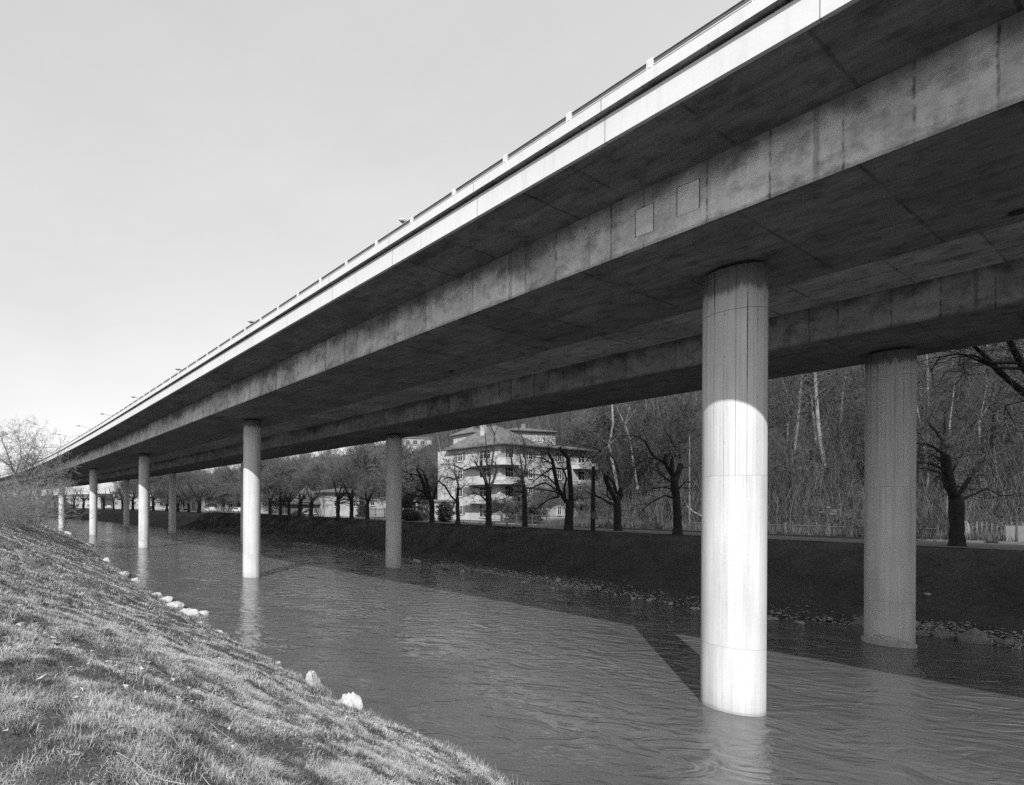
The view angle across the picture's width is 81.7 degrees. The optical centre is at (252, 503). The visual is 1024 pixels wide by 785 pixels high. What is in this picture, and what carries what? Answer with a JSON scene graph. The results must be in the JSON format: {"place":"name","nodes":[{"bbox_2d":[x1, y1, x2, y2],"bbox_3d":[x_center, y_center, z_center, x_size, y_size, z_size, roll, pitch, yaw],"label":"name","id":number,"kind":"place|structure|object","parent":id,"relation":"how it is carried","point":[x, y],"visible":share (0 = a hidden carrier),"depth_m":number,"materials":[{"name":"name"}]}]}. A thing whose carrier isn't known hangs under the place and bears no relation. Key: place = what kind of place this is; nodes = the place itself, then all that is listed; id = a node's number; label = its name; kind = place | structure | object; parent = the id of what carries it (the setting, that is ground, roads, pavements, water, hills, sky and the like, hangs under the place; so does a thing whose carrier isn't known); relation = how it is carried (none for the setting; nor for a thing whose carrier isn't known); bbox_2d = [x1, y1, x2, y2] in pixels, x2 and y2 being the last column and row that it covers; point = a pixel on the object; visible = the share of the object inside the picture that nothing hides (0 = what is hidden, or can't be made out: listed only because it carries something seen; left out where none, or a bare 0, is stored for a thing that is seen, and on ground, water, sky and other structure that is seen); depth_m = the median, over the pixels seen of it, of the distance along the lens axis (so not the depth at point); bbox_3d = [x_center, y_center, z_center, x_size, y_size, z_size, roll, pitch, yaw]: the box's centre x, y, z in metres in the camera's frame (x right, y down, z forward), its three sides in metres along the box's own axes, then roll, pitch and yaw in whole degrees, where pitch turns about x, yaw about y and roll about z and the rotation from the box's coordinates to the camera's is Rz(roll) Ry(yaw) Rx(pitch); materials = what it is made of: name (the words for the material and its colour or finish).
{"place":"outdoors","nodes":[
{"label":"outdoors","id":0,"kind":"place"},
{"bbox_2d":[0,0,739,495],"label":"sky","id":1,"kind":"structure","parent":0,"point":[174,173],"materials":[{"name":"white"}]},
{"bbox_2d":[0,341,1023,784],"bbox_3d":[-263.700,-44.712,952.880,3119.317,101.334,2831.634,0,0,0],"label":"ground","id":2,"kind":"structure","parent":0,"point":[988,583],"depth_m":28.79,"materials":[{"name":"plant"}]},
{"bbox_2d":[2,484,53,529],"bbox_3d":[-22.924,1.061,51.418,7.334,6.808,7.753,0,0,-6],"label":"shrub","id":3,"kind":"object","parent":2,"relation":"on","point":[31,510],"visible":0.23,"depth_m":51.48,"materials":[{"name":"plant"}]},
{"bbox_2d":[0,463,76,530],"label":"shrub","id":4,"kind":"object","parent":2,"relation":"on","point":[35,510],"visible":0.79,"depth_m":45.52,"materials":[{"name":"plant"}]},
{"bbox_2d":[0,415,86,524],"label":"willow tree","id":5,"kind":"object","parent":2,"relation":"on","point":[28,458],"visible":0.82,"depth_m":61.14,"materials":[{"name":"grey plant"}]},
{"bbox_2d":[0,480,92,538],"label":"shrub","id":6,"kind":"object","parent":2,"relation":"on","point":[14,516],"visible":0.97,"depth_m":41.37,"materials":[{"name":"plant"}]},
{"bbox_2d":[0,444,96,536],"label":"shrub","id":7,"kind":"object","parent":2,"relation":"on","point":[43,506],"visible":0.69,"depth_m":49.20,"materials":[{"name":"plant"}]},
{"bbox_2d":[65,495,105,507],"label":"house","id":8,"kind":"structure","parent":2,"relation":"on","point":[68,502],"depth_m":235.00,"materials":[{"name":"paint"}]},
{"bbox_2d":[111,488,138,508],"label":"house","id":9,"kind":"structure","parent":2,"relation":"on","point":[136,503],"depth_m":215.60,"materials":[{"name":"paint"}]},
{"bbox_2d":[165,470,208,505],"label":"garden tree","id":10,"kind":"object","parent":2,"relation":"on","point":[182,480],"visible":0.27,"depth_m":173.10,"materials":[{"name":"grey plant"}]},
{"bbox_2d":[179,472,215,507],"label":"garden tree","id":11,"kind":"object","parent":2,"relation":"on","point":[195,484],"visible":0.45,"depth_m":162.36,"materials":[{"name":"grey plant"}]},
{"bbox_2d":[183,471,217,512],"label":"plane tree","id":12,"kind":"object","parent":2,"relation":"on","point":[199,496],"visible":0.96,"depth_m":133.69,"materials":[{"name":"black plant"}]},
{"bbox_2d":[196,466,239,511],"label":"garden tree","id":13,"kind":"object","parent":2,"relation":"on","point":[210,485],"visible":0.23,"depth_m":153.16,"materials":[{"name":"grey plant"}]},
{"bbox_2d":[201,492,239,510],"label":"house","id":14,"kind":"structure","parent":2,"relation":"on","point":[225,503],"depth_m":166.32,"materials":[{"name":"paint"}]},
{"bbox_2d":[208,464,240,500],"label":"garden tree","id":15,"kind":"object","parent":2,"relation":"on","point":[227,476],"visible":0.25,"depth_m":149.59,"materials":[{"name":"grey plant"}]},
{"bbox_2d":[220,480,240,503],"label":"garden tree","id":16,"kind":"object","parent":2,"relation":"on","point":[234,489],"visible":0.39,"depth_m":140.06,"materials":[{"name":"grey plant"}]},
{"bbox_2d":[28,617,446,784],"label":"straw","id":17,"kind":"object","parent":2,"relation":"on","point":[214,726],"visible":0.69,"depth_m":7.12,"materials":[{"name":"grey plant"}]},
{"bbox_2d":[0,549,503,784],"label":"dead leaves","id":18,"kind":"object","parent":2,"relation":"on","point":[124,685],"visible":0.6,"depth_m":7.06,"materials":[{"name":"grey plant"}]},
{"bbox_2d":[0,510,533,784],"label":"grass","id":19,"kind":"structure","parent":2,"relation":"on","point":[364,777],"depth_m":6.59,"materials":[{"name":"plant"}]},
{"bbox_2d":[236,456,307,506],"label":"garden tree","id":20,"kind":"object","parent":2,"relation":"on","point":[280,467],"visible":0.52,"depth_m":124.48,"materials":[{"name":"grey plant"}]},
{"bbox_2d":[261,483,288,512],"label":"house","id":21,"kind":"structure","parent":2,"relation":"on","point":[265,508],"depth_m":129.11,"materials":[{"name":"paint"}]},
{"bbox_2d":[264,469,294,514],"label":"plane tree","id":22,"kind":"object","parent":2,"relation":"on","point":[279,501],"visible":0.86,"depth_m":99.95,"materials":[{"name":"black plant"}]},
{"bbox_2d":[166,602,398,725],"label":"gravel","id":23,"kind":"structure","parent":2,"relation":"on","point":[228,636],"depth_m":21.22,"materials":[{"name":"stone"}]},
{"bbox_2d":[305,670,322,687],"bbox_3d":[1.981,5.926,17.078,0.579,1.022,0.800,-8,-4,-11],"label":"rock","id":24,"kind":"object","parent":23,"relation":"on","point":[311,675],"visible":0.41,"depth_m":16.90,"materials":[{"name":"stone"}]},
{"bbox_2d":[261,454,314,503],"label":"garden tree","id":25,"kind":"object","parent":2,"relation":"on","point":[293,462],"visible":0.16,"depth_m":125.69,"materials":[{"name":"grey plant"}]},
{"bbox_2d":[276,470,316,516],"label":"plane tree","id":26,"kind":"object","parent":2,"relation":"on","point":[300,506],"visible":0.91,"depth_m":92.68,"materials":[{"name":"black plant"}]},
{"bbox_2d":[290,486,320,515],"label":"house","id":27,"kind":"structure","parent":2,"relation":"on","point":[305,509],"depth_m":99.88,"materials":[{"name":"grey paint"}]},
{"bbox_2d":[281,449,339,495],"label":"garden tree","id":28,"kind":"object","parent":2,"relation":"on","point":[325,455],"visible":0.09,"depth_m":117.57,"materials":[{"name":"grey plant"}]},
{"bbox_2d":[291,465,333,515],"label":"plane tree","id":29,"kind":"object","parent":2,"relation":"on","point":[312,500],"visible":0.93,"depth_m":92.64,"materials":[{"name":"black plant"}]},
{"bbox_2d":[292,455,343,490],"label":"garden tree","id":30,"kind":"object","parent":2,"relation":"on","point":[316,473],"visible":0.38,"depth_m":109.86,"materials":[{"name":"grey plant"}]},
{"bbox_2d":[317,462,362,519],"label":"plane tree","id":31,"kind":"object","parent":2,"relation":"on","point":[339,497],"visible":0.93,"depth_m":80.66,"materials":[{"name":"black plant"}]},
{"bbox_2d":[311,452,379,502],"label":"garden tree","id":32,"kind":"object","parent":2,"relation":"on","point":[331,485],"visible":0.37,"depth_m":103.13,"materials":[{"name":"grey plant"}]},
{"bbox_2d":[324,456,371,518],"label":"plane tree","id":33,"kind":"object","parent":2,"relation":"on","point":[351,514],"visible":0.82,"depth_m":80.56,"materials":[{"name":"black plant"}]},
{"bbox_2d":[313,488,385,516],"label":"house","id":34,"kind":"structure","parent":2,"relation":"on","point":[329,510],"depth_m":98.29,"materials":[{"name":"paint"}]},
{"bbox_2d":[340,692,363,709],"bbox_3d":[2.931,6.027,15.241,0.879,1.048,0.537,0,0,31],"label":"rock","id":35,"kind":"object","parent":2,"relation":"on","point":[349,698],"visible":0.39,"depth_m":15.17,"materials":[{"name":"stone"}]},
{"bbox_2d":[351,461,385,519],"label":"plane tree","id":36,"kind":"object","parent":2,"relation":"on","point":[368,500],"visible":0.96,"depth_m":78.41,"materials":[{"name":"black plant"}]},
{"bbox_2d":[328,442,416,495],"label":"garden tree","id":37,"kind":"object","parent":2,"relation":"on","point":[365,456],"visible":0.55,"depth_m":100.53,"materials":[{"name":"grey plant"}]},
{"bbox_2d":[343,435,434,488],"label":"garden tree","id":38,"kind":"object","parent":2,"relation":"on","point":[406,451],"visible":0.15,"depth_m":107.50,"materials":[{"name":"grey plant"}]},
{"bbox_2d":[354,456,429,507],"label":"garden tree","id":39,"kind":"object","parent":2,"relation":"on","point":[382,483],"visible":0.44,"depth_m":85.99,"materials":[{"name":"grey plant"}]},
{"bbox_2d":[402,508,426,520],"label":"shrub","id":40,"kind":"object","parent":2,"relation":"on","point":[412,515],"visible":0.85,"depth_m":73.37,"materials":[{"name":"black plant"}]},
{"bbox_2d":[402,437,432,451],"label":"house","id":41,"kind":"structure","parent":2,"relation":"on","point":[410,439],"depth_m":168.74,"materials":[{"name":"paint"}]},
{"bbox_2d":[413,478,435,519],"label":"evergreen tree","id":42,"kind":"object","parent":2,"relation":"on","point":[425,508],"visible":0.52,"depth_m":76.58,"materials":[{"name":"grey plant"}]},
{"bbox_2d":[415,442,446,499],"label":"garden tree","id":43,"kind":"object","parent":2,"relation":"on","point":[434,466],"visible":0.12,"depth_m":99.37,"materials":[{"name":"grey plant"}]},
{"bbox_2d":[402,441,463,522],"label":"plane tree","id":44,"kind":"object","parent":2,"relation":"on","point":[430,498],"visible":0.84,"depth_m":65.66,"materials":[{"name":"black plant"}]},
{"bbox_2d":[435,501,455,521],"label":"shrub","id":45,"kind":"object","parent":2,"relation":"on","point":[444,514],"visible":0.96,"depth_m":70.30,"materials":[{"name":"black plant"}]},
{"bbox_2d":[426,444,472,523],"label":"plane tree","id":46,"kind":"object","parent":2,"relation":"on","point":[456,500],"visible":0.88,"depth_m":63.04,"materials":[{"name":"black plant"}]},
{"bbox_2d":[449,427,479,443],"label":"house","id":47,"kind":"structure","parent":2,"relation":"on","point":[465,433],"depth_m":120.80,"materials":[{"name":"paint"}]},
{"bbox_2d":[437,423,509,524],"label":"plane tree","id":48,"kind":"object","parent":2,"relation":"on","point":[488,519],"visible":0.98,"depth_m":58.76,"materials":[{"name":"black plant"}]},
{"bbox_2d":[480,493,516,518],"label":"shrub","id":49,"kind":"object","parent":2,"relation":"on","point":[509,503],"visible":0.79,"depth_m":68.66,"materials":[{"name":"grey plant"}]},
{"bbox_2d":[0,0,1023,716],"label":"viaduct","id":50,"kind":"object","parent":2,"relation":"on","point":[732,210],"visible":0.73,"depth_m":15.93,"materials":[{"name":"concrete"}]},
{"bbox_2d":[500,478,530,521],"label":"evergreen tree","id":51,"kind":"object","parent":2,"relation":"on","point":[516,509],"visible":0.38,"depth_m":74.43,"materials":[{"name":"grey plant"}]},
{"bbox_2d":[438,425,597,520],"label":"apartment house","id":52,"kind":"structure","parent":2,"relation":"on","point":[461,446],"depth_m":80.06,"materials":[{"name":"paint"}]},
{"bbox_2d":[486,420,567,526],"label":"plane tree","id":53,"kind":"object","parent":2,"relation":"on","point":[524,520],"visible":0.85,"depth_m":55.22,"materials":[{"name":"black plant"}]},
{"bbox_2d":[514,508,547,523],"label":"shrub","id":54,"kind":"object","parent":2,"relation":"on","point":[529,518],"visible":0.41,"depth_m":66.06,"materials":[{"name":"grey plant"}]},
{"bbox_2d":[507,424,557,444],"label":"house","id":55,"kind":"structure","parent":2,"relation":"on","point":[528,431],"depth_m":109.26,"materials":[{"name":"paint"}]},
{"bbox_2d":[515,478,563,521],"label":"garden tree","id":56,"kind":"object","parent":2,"relation":"on","point":[544,499],"visible":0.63,"depth_m":65.58,"materials":[{"name":"grey plant"}]},
{"bbox_2d":[57,507,1023,543],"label":"kerb","id":57,"kind":"structure","parent":2,"relation":"on","point":[976,541],"depth_m":41.64,"materials":[{"name":"concrete"}]},
{"bbox_2d":[506,414,615,530],"bbox_3d":[28.117,-2.790,48.491,9.144,11.177,4.793,0,0,0],"label":"plane tree","id":58,"kind":"object","parent":2,"relation":"on","point":[569,511],"visible":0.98,"depth_m":48.23,"materials":[{"name":"black plant"}]},
{"bbox_2d":[484,513,656,526],"bbox_3d":[35.101,1.873,61.115,0.317,1.425,23.327,0,0,-18],"label":"iron fence","id":59,"kind":"object","parent":2,"relation":"on","point":[514,518],"visible":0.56,"depth_m":59.94,"materials":[{"name":"metal"}]},
{"bbox_2d":[555,473,616,519],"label":"garden tree","id":60,"kind":"object","parent":2,"relation":"on","point":[587,500],"visible":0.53,"depth_m":61.93,"materials":[{"name":"grey plant"}]},
{"bbox_2d":[541,407,641,474],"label":"garden tree","id":61,"kind":"object","parent":2,"relation":"on","point":[577,431],"visible":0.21,"depth_m":91.69,"materials":[{"name":"grey plant"}]},
{"bbox_2d":[591,466,596,530],"bbox_3d":[30.975,-0.387,47.600,0.501,6.101,0.550,0,0,0],"label":"utility pole","id":62,"kind":"object","parent":2,"relation":"on","point":[593,515],"visible":0.8,"depth_m":47.55,"materials":[{"name":"black"}]},
{"bbox_2d":[581,417,612,494],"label":"woodland tree","id":63,"kind":"object","parent":2,"relation":"on","point":[595,459],"visible":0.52,"depth_m":80.50,"materials":[{"name":"grey plant"}]},
{"bbox_2d":[178,511,1023,641],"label":"grass","id":64,"kind":"structure","parent":2,"relation":"on","point":[224,516],"depth_m":57.20,"materials":[{"name":"plant"}]},
{"bbox_2d":[557,411,663,530],"bbox_3d":[32.281,-2.809,47.405,10.701,11.259,5.800,0,0,0],"label":"plane tree","id":65,"kind":"object","parent":2,"relation":"on","point":[617,516],"visible":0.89,"depth_m":47.59,"materials":[{"name":"black plant"}]},
{"bbox_2d":[608,400,652,489],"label":"woodland tree","id":66,"kind":"object","parent":2,"relation":"on","point":[624,424],"visible":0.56,"depth_m":65.86,"materials":[{"name":"grey plant"}]},
{"bbox_2d":[576,395,695,446],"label":"garden tree","id":67,"kind":"object","parent":2,"relation":"on","point":[600,414],"visible":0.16,"depth_m":83.49,"materials":[{"name":"grey plant"}]},
{"bbox_2d":[618,398,668,496],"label":"woodland tree","id":68,"kind":"object","parent":2,"relation":"on","point":[645,440],"visible":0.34,"depth_m":66.24,"materials":[{"name":"grey plant"}]},
{"bbox_2d":[618,400,673,513],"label":"woodland tree","id":69,"kind":"object","parent":2,"relation":"on","point":[634,462],"visible":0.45,"depth_m":65.27,"materials":[{"name":"grey plant"}]},
{"bbox_2d":[599,391,701,534],"bbox_3d":[33.157,-3.028,41.997,11.072,11.706,6.206,0,0,0],"label":"plane tree","id":70,"kind":"object","parent":2,"relation":"on","point":[674,488],"visible":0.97,"depth_m":41.81,"materials":[{"name":"black plant"}]},
{"bbox_2d":[293,541,1023,649],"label":"gravel","id":71,"kind":"structure","parent":2,"relation":"on","point":[926,632],"depth_m":34.47,"materials":[{"name":"grey gravel"}]},
{"bbox_2d":[957,629,990,644],"bbox_3d":[32.353,6.070,23.381,1.484,0.982,0.882,4,1,-20],"label":"rock","id":72,"kind":"object","parent":71,"relation":"on","point":[974,636],"visible":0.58,"depth_m":23.11,"materials":[{"name":"grey stone"}]},
{"bbox_2d":[616,391,701,463],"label":"garden tree","id":73,"kind":"object","parent":2,"relation":"on","point":[650,422],"visible":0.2,"depth_m":66.18,"materials":[{"name":"grey plant"}]},
{"bbox_2d":[631,395,700,503],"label":"woodland tree","id":74,"kind":"object","parent":2,"relation":"on","point":[655,424],"visible":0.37,"depth_m":60.50,"materials":[{"name":"grey plant"}]},
{"bbox_2d":[649,392,701,494],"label":"woodland tree","id":75,"kind":"object","parent":2,"relation":"on","point":[689,413],"visible":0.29,"depth_m":59.90,"materials":[{"name":"grey plant"}]},
{"bbox_2d":[402,339,1023,539],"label":"undergrowth","id":76,"kind":"object","parent":2,"relation":"on","point":[660,511],"visible":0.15,"depth_m":46.03,"materials":[{"name":"plant"}]},
{"bbox_2d":[542,484,1022,541],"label":"weeds","id":77,"kind":"object","parent":2,"relation":"on","point":[666,526],"visible":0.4,"depth_m":41.23,"materials":[{"name":"plant"}]},
{"bbox_2d":[770,400,819,482],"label":"woodland tree","id":78,"kind":"object","parent":2,"relation":"on","point":[794,449],"visible":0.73,"depth_m":47.52,"materials":[{"name":"grey plant"}]},
{"bbox_2d":[768,373,832,514],"bbox_3d":[46.590,-5.303,45.440,5.057,13.477,5.211,2,1,-35],"label":"woodland tree","id":79,"kind":"object","parent":2,"relation":"on","point":[790,454],"visible":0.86,"depth_m":44.71,"materials":[{"name":"grey plant"}]},
{"bbox_2d":[581,346,1023,534],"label":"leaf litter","id":80,"kind":"object","parent":2,"relation":"on","point":[834,510],"visible":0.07,"depth_m":44.69,"materials":[{"name":"plant"}]},
{"bbox_2d":[682,517,938,538],"bbox_3d":[42.332,1.905,41.447,1.111,1.437,14.602,0,0,-33],"label":"stake fence","id":81,"kind":"object","parent":2,"relation":"on","point":[828,526],"visible":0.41,"depth_m":39.31,"materials":[{"name":"grey wood"}]},
{"bbox_2d":[780,370,840,451],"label":"woodland tree","id":82,"kind":"object","parent":2,"relation":"on","point":[813,414],"visible":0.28,"depth_m":50.91,"materials":[{"name":"grey plant"}]},
{"bbox_2d":[768,370,863,455],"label":"woodland tree","id":83,"kind":"object","parent":2,"relation":"on","point":[791,392],"visible":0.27,"depth_m":50.07,"materials":[{"name":"grey plant"}]},
{"bbox_2d":[768,365,864,464],"bbox_3d":[52.467,-13.704,48.403,10.554,21.316,7.433,0,0,33],"label":"woodland tree","id":84,"kind":"object","parent":2,"relation":"on","point":[815,388],"visible":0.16,"depth_m":48.37,"materials":[{"name":"grey plant"}]},
{"bbox_2d":[775,371,860,452],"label":"woodland tree","id":85,"kind":"object","parent":2,"relation":"on","point":[810,415],"visible":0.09,"depth_m":50.94,"materials":[{"name":"grey plant"}]},
{"bbox_2d":[801,404,860,492],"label":"woodland tree","id":86,"kind":"object","parent":2,"relation":"on","point":[835,438],"visible":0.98,"depth_m":44.54,"materials":[{"name":"grey plant"}]},
{"bbox_2d":[837,364,864,452],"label":"woodland tree","id":87,"kind":"object","parent":2,"relation":"on","point":[856,414],"visible":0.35,"depth_m":46.97,"materials":[{"name":"grey plant"}]},
{"bbox_2d":[833,365,927,437],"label":"woodland tree","id":88,"kind":"object","parent":2,"relation":"on","point":[852,368],"visible":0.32,"depth_m":45.43,"materials":[{"name":"grey plant"}]},
{"bbox_2d":[861,352,985,424],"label":"woodland tree","id":89,"kind":"object","parent":2,"relation":"on","point":[919,392],"visible":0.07,"depth_m":42.70,"materials":[{"name":"grey plant"}]},
{"bbox_2d":[859,355,988,506],"bbox_3d":[51.633,-6.716,40.593,5.582,14.875,5.751,0,-2,2],"label":"woodland tree","id":90,"kind":"object","parent":2,"relation":"on","point":[921,421],"visible":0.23,"depth_m":40.73,"materials":[{"name":"grey plant"}]},
{"bbox_2d":[861,346,995,449],"bbox_3d":[57.907,-11.399,45.067,7.639,15.453,5.466,0,0,39],"label":"woodland tree","id":91,"kind":"object","parent":2,"relation":"on","point":[927,357],"visible":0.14,"depth_m":44.53,"materials":[{"name":"grey plant"}]},
{"bbox_2d":[930,629,956,639],"bbox_3d":[31.837,6.156,24.074,1.047,0.687,0.766,0,0,-19],"label":"rock","id":92,"kind":"object","parent":2,"relation":"on","point":[942,634],"visible":0.62,"depth_m":23.88,"materials":[{"name":"grey stone"}]},
{"bbox_2d":[917,357,982,487],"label":"woodland tree","id":93,"kind":"object","parent":2,"relation":"on","point":[927,477],"visible":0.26,"depth_m":41.62,"materials":[{"name":"grey plant"}]},
{"bbox_2d":[916,374,1011,515],"bbox_3d":[52.490,-4.352,39.152,5.203,11.528,5.775,0,0,21],"label":"woodland tree","id":94,"kind":"object","parent":2,"relation":"on","point":[950,421],"visible":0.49,"depth_m":39.69,"materials":[{"name":"grey plant"}]},
{"bbox_2d":[929,347,1006,433],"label":"woodland tree","id":95,"kind":"object","parent":2,"relation":"on","point":[958,420],"visible":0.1,"depth_m":45.72,"materials":[{"name":"grey plant"}]},
{"bbox_2d":[916,361,1023,546],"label":"plane tree","id":96,"kind":"object","parent":2,"relation":"on","point":[956,517],"visible":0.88,"depth_m":30.77,"materials":[{"name":"black plant"}]},
{"bbox_2d":[917,340,1023,443],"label":"plane tree","id":97,"kind":"object","parent":2,"relation":"on","point":[987,360],"visible":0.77,"depth_m":26.04,"materials":[{"name":"black plant"}]},
{"bbox_2d":[928,340,1022,460],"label":"woodland tree","id":98,"kind":"object","parent":2,"relation":"on","point":[982,438],"visible":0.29,"depth_m":42.01,"materials":[{"name":"grey plant"}]},
{"bbox_2d":[936,339,1022,481],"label":"woodland tree","id":99,"kind":"object","parent":2,"relation":"on","point":[996,402],"visible":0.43,"depth_m":40.24,"materials":[{"name":"grey plant"}]},
{"bbox_2d":[943,371,1016,448],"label":"woodland tree","id":100,"kind":"object","parent":2,"relation":"on","point":[985,407],"visible":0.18,"depth_m":43.99,"materials":[{"name":"grey plant"}]},
{"bbox_2d":[32,517,1023,784],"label":"water","id":101,"kind":"structure","parent":0,"point":[536,683],"depth_m":18.70,"materials":[{"name":"grey liquid"}]},
{"bbox_2d":[53,507,1023,550],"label":"path","id":102,"kind":"structure","parent":0,"point":[1003,546],"depth_m":37.62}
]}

